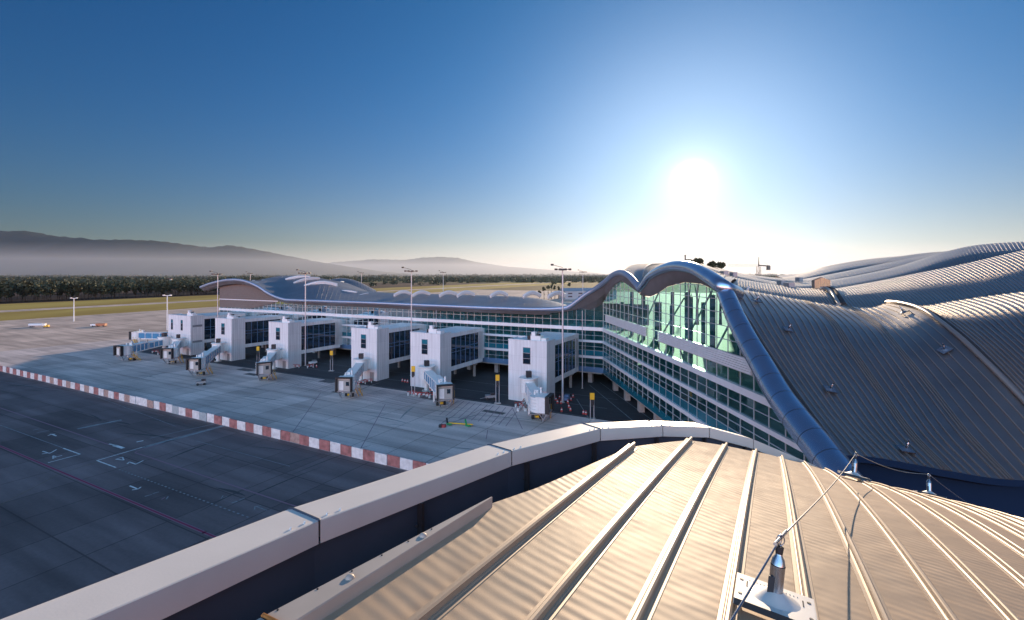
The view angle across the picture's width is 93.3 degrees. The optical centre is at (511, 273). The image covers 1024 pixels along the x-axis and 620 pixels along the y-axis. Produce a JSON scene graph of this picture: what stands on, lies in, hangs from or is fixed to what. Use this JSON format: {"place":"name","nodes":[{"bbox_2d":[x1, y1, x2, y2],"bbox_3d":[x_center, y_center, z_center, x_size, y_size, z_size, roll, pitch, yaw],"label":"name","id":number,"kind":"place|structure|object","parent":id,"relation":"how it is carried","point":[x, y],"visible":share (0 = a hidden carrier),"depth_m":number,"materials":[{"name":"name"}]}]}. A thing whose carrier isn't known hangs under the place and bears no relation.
{"place":"outdoors","nodes":[
{"label":"outdoors","id":0,"kind":"place"},
{"bbox_2d":[0,371,405,618],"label":"apron","id":1,"kind":"object","parent":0,"point":[61,534],"depth_m":64.54,"materials":[{"name":"grey asphalt"}]},
{"bbox_2d":[0,445,216,537],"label":"red apron line","id":2,"kind":"object","parent":1,"relation":"on","point":[130,501],"visible":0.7,"depth_m":60.75,"materials":[{"name":"pink"}]},
{"bbox_2d":[0,425,247,517],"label":"stand marking","id":3,"kind":"object","parent":1,"relation":"on","point":[117,446],"visible":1,"depth_m":74.46,"materials":[{"name":"paint"}]},
{"bbox_2d":[36,429,243,502],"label":"ground lettering","id":4,"kind":"object","parent":1,"relation":"on","point":[53,456],"visible":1,"depth_m":72.85,"materials":[{"name":"white"}]},
{"bbox_2d":[0,381,287,504],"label":"joint marking","id":5,"kind":"object","parent":1,"relation":"on","point":[153,437],"visible":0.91,"depth_m":84.19,"materials":[{"name":"white"}]},
{"bbox_2d":[1,408,296,506],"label":"pink apron line","id":6,"kind":"object","parent":1,"relation":"on","point":[168,463],"visible":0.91,"depth_m":70.21,"materials":[{"name":"pink"}]},
{"bbox_2d":[48,434,265,509],"bbox_3d":[-55.826,27.978,68.946,58.429,0.001,5.184,0,0,28],"label":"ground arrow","id":7,"kind":"object","parent":1,"relation":"on","point":[140,487],"visible":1,"depth_m":63.01,"materials":[{"name":"white paint"}]},
{"bbox_2d":[0,231,413,276],"bbox_3d":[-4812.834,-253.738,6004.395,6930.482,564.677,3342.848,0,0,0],"label":"mountain","id":8,"kind":"structure","parent":0,"point":[27,253],"depth_m":5317.19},
{"bbox_2d":[0,282,487,303],"bbox_3d":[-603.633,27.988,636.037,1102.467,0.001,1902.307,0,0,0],"label":"earth field","id":9,"kind":"structure","parent":0,"point":[16,298],"depth_m":623.63,"materials":[{"name":"green plant"}]},
{"bbox_2d":[0,278,219,302],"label":"wood","id":10,"kind":"object","parent":9,"relation":"on","point":[91,288],"visible":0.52,"depth_m":538.03,"materials":[{"name":"green plant"}]},
{"bbox_2d":[0,282,567,320],"bbox_3d":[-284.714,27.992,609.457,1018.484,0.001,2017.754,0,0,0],"label":"grass","id":11,"kind":"structure","parent":0,"point":[18,315],"depth_m":440.88,"materials":[{"name":"green plant"}]},
{"bbox_2d":[0,281,571,311],"bbox_3d":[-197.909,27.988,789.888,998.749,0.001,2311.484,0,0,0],"label":"runway","id":12,"kind":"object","parent":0,"point":[190,301],"visible":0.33,"depth_m":440.82,"materials":[{"name":"grey asphalt"}]},
{"bbox_2d":[0,339,612,463],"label":"stand apron","id":13,"kind":"object","parent":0,"point":[421,436],"visible":0.25,"depth_m":103.55,"materials":[{"name":"concrete"}]},
{"bbox_2d":[113,333,172,360],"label":"jet bridge","id":14,"kind":"structure","parent":13,"relation":"on","point":[163,340],"depth_m":157.08,"materials":[{"name":"metal"}]},
{"bbox_2d":[160,334,186,363],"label":"jet bridge","id":15,"kind":"structure","parent":13,"relation":"on","point":[171,351],"depth_m":150.16,"materials":[{"name":"metal"}]},
{"bbox_2d":[191,378,206,385],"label":"equipment cart","id":16,"kind":"object","parent":13,"relation":"on","point":[203,381],"visible":1,"depth_m":121.39,"materials":[{"name":"grey metal"}]},
{"bbox_2d":[186,338,227,375],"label":"jet bridge","id":17,"kind":"structure","parent":13,"relation":"on","point":[202,360],"depth_m":134.17,"materials":[{"name":"metal"}]},
{"bbox_2d":[0,366,428,470],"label":"barrier","id":18,"kind":"object","parent":13,"relation":"on","point":[366,455],"visible":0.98,"depth_m":86.12,"materials":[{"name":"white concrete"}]},
{"bbox_2d":[0,358,536,511],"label":"tyre marks","id":19,"kind":"object","parent":13,"relation":"on","point":[233,491],"visible":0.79,"depth_m":91.61},
{"bbox_2d":[255,344,282,380],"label":"jet bridge","id":20,"kind":"structure","parent":13,"relation":"on","point":[266,365],"depth_m":127.07,"materials":[{"name":"metal"}]},
{"bbox_2d":[335,353,370,397],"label":"jet bridge","id":21,"kind":"structure","parent":13,"relation":"on","point":[346,382],"depth_m":109.79,"materials":[{"name":"metal"}]},
{"bbox_2d":[236,368,504,414],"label":"dark pavement patch","id":22,"kind":"object","parent":13,"relation":"on","point":[333,381],"visible":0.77,"depth_m":124.48,"materials":[{"name":"black asphalt"}]},
{"bbox_2d":[277,377,516,425],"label":"hatched marking","id":23,"kind":"object","parent":13,"relation":"on","point":[412,401],"visible":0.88,"depth_m":105.53,"materials":[{"name":"white"}]},
{"bbox_2d":[293,394,521,447],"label":"stand lead line","id":24,"kind":"object","parent":13,"relation":"on","point":[378,416],"visible":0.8,"depth_m":90.98,"materials":[{"name":"yellow"}]},
{"bbox_2d":[410,366,415,395],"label":"stand sign","id":25,"kind":"object","parent":13,"relation":"on","point":[412,371],"visible":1,"depth_m":110.87,"materials":[{"name":"yellow"}]},
{"bbox_2d":[418,360,454,407],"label":"jet bridge","id":26,"kind":"structure","parent":13,"relation":"on","point":[442,388],"depth_m":102.84,"materials":[{"name":"metal"}]},
{"bbox_2d":[439,418,472,427],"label":"tow bar","id":27,"kind":"object","parent":13,"relation":"on","point":[451,423],"visible":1,"depth_m":88.83,"materials":[{"name":"orange paint"}]},
{"bbox_2d":[519,371,553,421],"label":"jet bridge","id":28,"kind":"structure","parent":13,"relation":"on","point":[539,403],"depth_m":92.29,"materials":[{"name":"metal"}]},
{"bbox_2d":[588,393,595,419],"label":"stand sign","id":29,"kind":"object","parent":13,"relation":"on","point":[592,397],"visible":1,"depth_m":92.69,"materials":[{"name":"yellow metal"}]},
{"bbox_2d":[0,290,726,350],"bbox_3d":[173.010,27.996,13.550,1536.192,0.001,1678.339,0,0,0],"label":"taxiway concrete","id":30,"kind":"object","parent":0,"point":[20,334],"visible":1,"depth_m":277.97,"materials":[{"name":"grey concrete"}]},
{"bbox_2d":[28,323,46,326],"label":"tank truck","id":31,"kind":"object","parent":30,"relation":"on","point":[37,324],"visible":0.9,"depth_m":253.81,"materials":[{"name":"white metal"}]},
{"bbox_2d":[73,298,74,320],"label":"lamp post","id":32,"kind":"object","parent":30,"relation":"on","point":[73,311],"visible":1,"depth_m":284.39,"materials":[{"name":"white metal"}]},
{"bbox_2d":[90,323,106,326],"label":"crash tender","id":33,"kind":"object","parent":30,"relation":"on","point":[99,324],"visible":1,"depth_m":255.82,"materials":[{"name":"brown paint"}]},
{"bbox_2d":[163,295,171,329],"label":"lamp post","id":34,"kind":"object","parent":30,"relation":"on","point":[167,309],"visible":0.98,"depth_m":239.85,"materials":[{"name":"white metal"}]},
{"bbox_2d":[558,288,615,298],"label":"hangar","id":35,"kind":"structure","parent":30,"relation":"on","point":[573,293],"depth_m":531.89,"materials":[{"name":"metal"}]},
{"bbox_2d":[686,259,692,296],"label":"mast","id":36,"kind":"object","parent":30,"relation":"on","point":[690,260],"visible":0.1,"depth_m":249.59,"materials":[{"name":"grey metal"}]},
{"bbox_2d":[693,258,703,324],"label":"mast","id":37,"kind":"object","parent":30,"relation":"on","point":[698,260],"visible":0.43,"depth_m":251.41,"materials":[{"name":"grey metal"}]},
{"bbox_2d":[707,260,717,324],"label":"mast","id":38,"kind":"object","parent":30,"relation":"on","point":[712,263],"visible":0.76,"depth_m":261.20,"materials":[{"name":"grey metal"}]},
{"bbox_2d":[716,262,726,324],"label":"mast","id":39,"kind":"object","parent":30,"relation":"on","point":[722,265],"visible":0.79,"depth_m":265.37,"materials":[{"name":"grey metal"}]},
{"bbox_2d":[736,257,769,275],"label":"tower crane","id":40,"kind":"object","parent":30,"relation":"on","point":[767,268],"visible":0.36,"depth_m":249.84,"materials":[{"name":"grey metal"}]},
{"bbox_2d":[67,280,715,316],"bbox_3d":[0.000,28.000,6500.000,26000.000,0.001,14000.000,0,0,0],"label":"ground","id":41,"kind":"structure","parent":0,"point":[623,286],"depth_m":988.17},
{"bbox_2d":[0,273,791,289],"bbox_3d":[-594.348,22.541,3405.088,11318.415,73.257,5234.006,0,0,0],"label":"distant woodland","id":42,"kind":"object","parent":41,"relation":"on","point":[552,278],"visible":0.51,"depth_m":2045.55,"materials":[{"name":"green plant"}]},
{"bbox_2d":[140,342,662,421],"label":"service road","id":43,"kind":"structure","parent":0,"point":[607,410],"depth_m":123.35,"materials":[{"name":"grey asphalt"}]},
{"bbox_2d":[129,329,207,347],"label":"jet bridge","id":44,"kind":"structure","parent":43,"relation":"on","point":[136,335],"depth_m":188.92,"materials":[{"name":"metal"}]},
{"bbox_2d":[168,310,245,354],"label":"boarding tower","id":45,"kind":"structure","parent":43,"relation":"on","point":[196,331],"depth_m":169.01,"materials":[{"name":"grey metal"}]},
{"bbox_2d":[209,271,221,317],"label":"lamp mast","id":46,"kind":"object","parent":43,"relation":"on","point":[217,290],"visible":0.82,"depth_m":167.87,"materials":[{"name":"grey metal"}]},
{"bbox_2d":[215,313,283,360],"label":"boarding tower","id":47,"kind":"structure","parent":43,"relation":"on","point":[238,335],"depth_m":158.57,"materials":[{"name":"grey metal"}]},
{"bbox_2d":[221,323,224,334],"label":"window","id":48,"kind":"structure","parent":47,"relation":"in","point":[222,324],"depth_m":156.98,"materials":[{"name":"blue glass"}]},
{"bbox_2d":[296,269,310,365],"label":"lamp mast","id":49,"kind":"object","parent":43,"relation":"on","point":[305,308],"visible":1,"depth_m":147.15,"materials":[{"name":"grey metal"}]},
{"bbox_2d":[269,316,341,368],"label":"boarding tower","id":50,"kind":"structure","parent":43,"relation":"on","point":[286,334],"depth_m":146.50,"materials":[{"name":"grey metal"}]},
{"bbox_2d":[276,327,279,339],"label":"window","id":51,"kind":"structure","parent":50,"relation":"in","point":[277,329],"depth_m":144.40,"materials":[{"name":"blue glass"}]},
{"bbox_2d":[307,360,316,364],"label":"equipment cart","id":52,"kind":"object","parent":43,"relation":"on","point":[313,361],"visible":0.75,"depth_m":148.66,"materials":[{"name":"white metal"}]},
{"bbox_2d":[329,351,333,370],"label":"stand sign","id":53,"kind":"object","parent":43,"relation":"on","point":[331,355],"visible":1,"depth_m":139.10,"materials":[{"name":"yellow"}]},
{"bbox_2d":[351,321,426,380],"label":"boarding tower","id":54,"kind":"structure","parent":43,"relation":"on","point":[382,347],"depth_m":129.20,"materials":[{"name":"grey metal"}]},
{"bbox_2d":[361,334,365,348],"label":"window","id":55,"kind":"structure","parent":54,"relation":"in","point":[363,337],"depth_m":128.12,"materials":[{"name":"blue glass"}]},
{"bbox_2d":[370,372,373,380],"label":"door","id":56,"kind":"structure","parent":54,"relation":"in","point":[371,373],"depth_m":126.63,"materials":[{"name":"grey metal"}]},
{"bbox_2d":[144,348,651,420],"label":"road edge line","id":57,"kind":"object","parent":43,"relation":"on","point":[480,391],"visible":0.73,"depth_m":113.01,"materials":[{"name":"white paint"}]},
{"bbox_2d":[402,267,417,330],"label":"lamp mast","id":58,"kind":"object","parent":43,"relation":"on","point":[411,291],"visible":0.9,"depth_m":132.85,"materials":[{"name":"grey metal"}]},
{"bbox_2d":[410,325,485,387],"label":"boarding tower","id":59,"kind":"structure","parent":43,"relation":"on","point":[446,351],"depth_m":120.29,"materials":[{"name":"grey metal"}]},
{"bbox_2d":[422,339,427,354],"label":"window","id":60,"kind":"structure","parent":59,"relation":"in","point":[424,341],"depth_m":118.49,"materials":[{"name":"blue glass"}]},
{"bbox_2d":[480,392,495,399],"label":"equipment cart","id":61,"kind":"object","parent":43,"relation":"on","point":[492,395],"visible":1,"depth_m":107.26,"materials":[{"name":"grey metal"}]},
{"bbox_2d":[494,375,500,403],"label":"stand sign","id":62,"kind":"object","parent":43,"relation":"on","point":[497,379],"visible":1,"depth_m":104.15,"materials":[{"name":"yellow"}]},
{"bbox_2d":[508,331,578,401],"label":"boarding tower","id":63,"kind":"structure","parent":43,"relation":"on","point":[539,355],"depth_m":106.63,"materials":[{"name":"grey metal"}]},
{"bbox_2d":[523,347,530,364],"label":"window","id":64,"kind":"structure","parent":63,"relation":"in","point":[526,350],"depth_m":105.48,"materials":[{"name":"blue glass"}]},
{"bbox_2d":[551,264,570,402],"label":"lamp mast","id":65,"kind":"object","parent":43,"relation":"on","point":[562,269],"visible":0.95,"depth_m":104.83,"materials":[{"name":"grey metal"}]},
{"bbox_2d":[563,394,569,402],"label":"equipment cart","id":66,"kind":"object","parent":43,"relation":"on","point":[566,397],"visible":0.91,"depth_m":105.86,"materials":[{"name":"blue metal"}]},
{"bbox_2d":[581,311,582,388],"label":"light pole","id":67,"kind":"object","parent":43,"relation":"on","point":[582,350],"visible":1,"depth_m":117.90,"materials":[{"name":"grey metal"}]},
{"bbox_2d":[199,242,1023,517],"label":"terminal building","id":68,"kind":"structure","parent":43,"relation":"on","point":[754,370],"depth_m":59.35,"materials":[{"name":"metal"}]},
{"bbox_2d":[782,324,793,331],"bbox_3d":[30.520,5.746,53.098,0.979,0.934,0.846,11,29,-5],"label":"roof anchor","id":69,"kind":"object","parent":68,"relation":"on","point":[788,329],"visible":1,"depth_m":53.11,"materials":[{"name":"grey metal"}]},
{"bbox_2d":[823,382,836,392],"bbox_3d":[29.576,10.336,44.679,0.979,0.933,0.846,11,27,4],"label":"roof anchor","id":70,"kind":"object","parent":68,"relation":"on","point":[831,388],"visible":1,"depth_m":44.70,"materials":[{"name":"grey metal"}]},
{"bbox_2d":[898,305,909,314],"bbox_3d":[46.206,4.167,57.352,0.979,0.933,0.846,-31,-9,13],"label":"roof anchor","id":71,"kind":"object","parent":68,"relation":"on","point":[903,312],"visible":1,"depth_m":57.23,"materials":[{"name":"grey metal"}]},
{"bbox_2d":[896,439,915,453],"bbox_3d":[30.811,13.302,37.662,0.979,0.933,0.846,8,15,5],"label":"roof anchor","id":72,"kind":"object","parent":68,"relation":"on","point":[907,449],"visible":1,"depth_m":37.61,"materials":[{"name":"grey metal"}]},
{"bbox_2d":[936,343,953,353],"bbox_3d":[41.828,7.032,46.851,0.979,0.933,0.846,-31,20,7],"label":"roof anchor","id":73,"kind":"object","parent":68,"relation":"on","point":[944,349],"visible":1,"depth_m":46.84,"materials":[{"name":"grey metal"}]},
{"bbox_2d":[330,257,607,274],"bbox_3d":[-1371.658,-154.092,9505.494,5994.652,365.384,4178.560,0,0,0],"label":"mountain","id":74,"kind":"structure","parent":0,"point":[434,265],"depth_m":8661.82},
{"bbox_2d":[0,420,1023,619],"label":"building roof","id":75,"kind":"structure","parent":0,"point":[647,520],"depth_m":3.70,"materials":[{"name":"beige metal"}]},
{"bbox_2d":[733,529,816,619],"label":"roof anchor","id":76,"kind":"object","parent":75,"relation":"on","point":[772,598],"visible":0.96,"depth_m":2.88,"materials":[{"name":"silver metal"}]},
{"bbox_2d":[730,454,968,619],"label":"safety cable","id":77,"kind":"object","parent":76,"relation":"attached to","point":[760,572],"visible":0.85,"depth_m":2.87,"materials":[{"name":"silver metal"}]},
{"bbox_2d":[837,452,870,481],"bbox_3d":[6.402,3.563,9.030,0.466,0.444,0.403,8,-13,30],"label":"roof anchor","id":78,"kind":"object","parent":75,"relation":"on","point":[853,473],"visible":0.95,"depth_m":8.96,"materials":[{"name":"silver metal"}]},
{"bbox_2d":[913,473,946,498],"bbox_3d":[8.771,4.428,10.170,0.466,0.444,0.403,4,-19,29],"label":"roof anchor","id":79,"kind":"object","parent":75,"relation":"on","point":[928,487],"visible":0.99,"depth_m":10.11,"materials":[{"name":"silver metal"}]},
{"bbox_2d":[0,0,1023,274],"label":"sky","id":80,"kind":"structure","parent":0,"point":[593,136],"materials":[{"name":"blue"}]}
]}

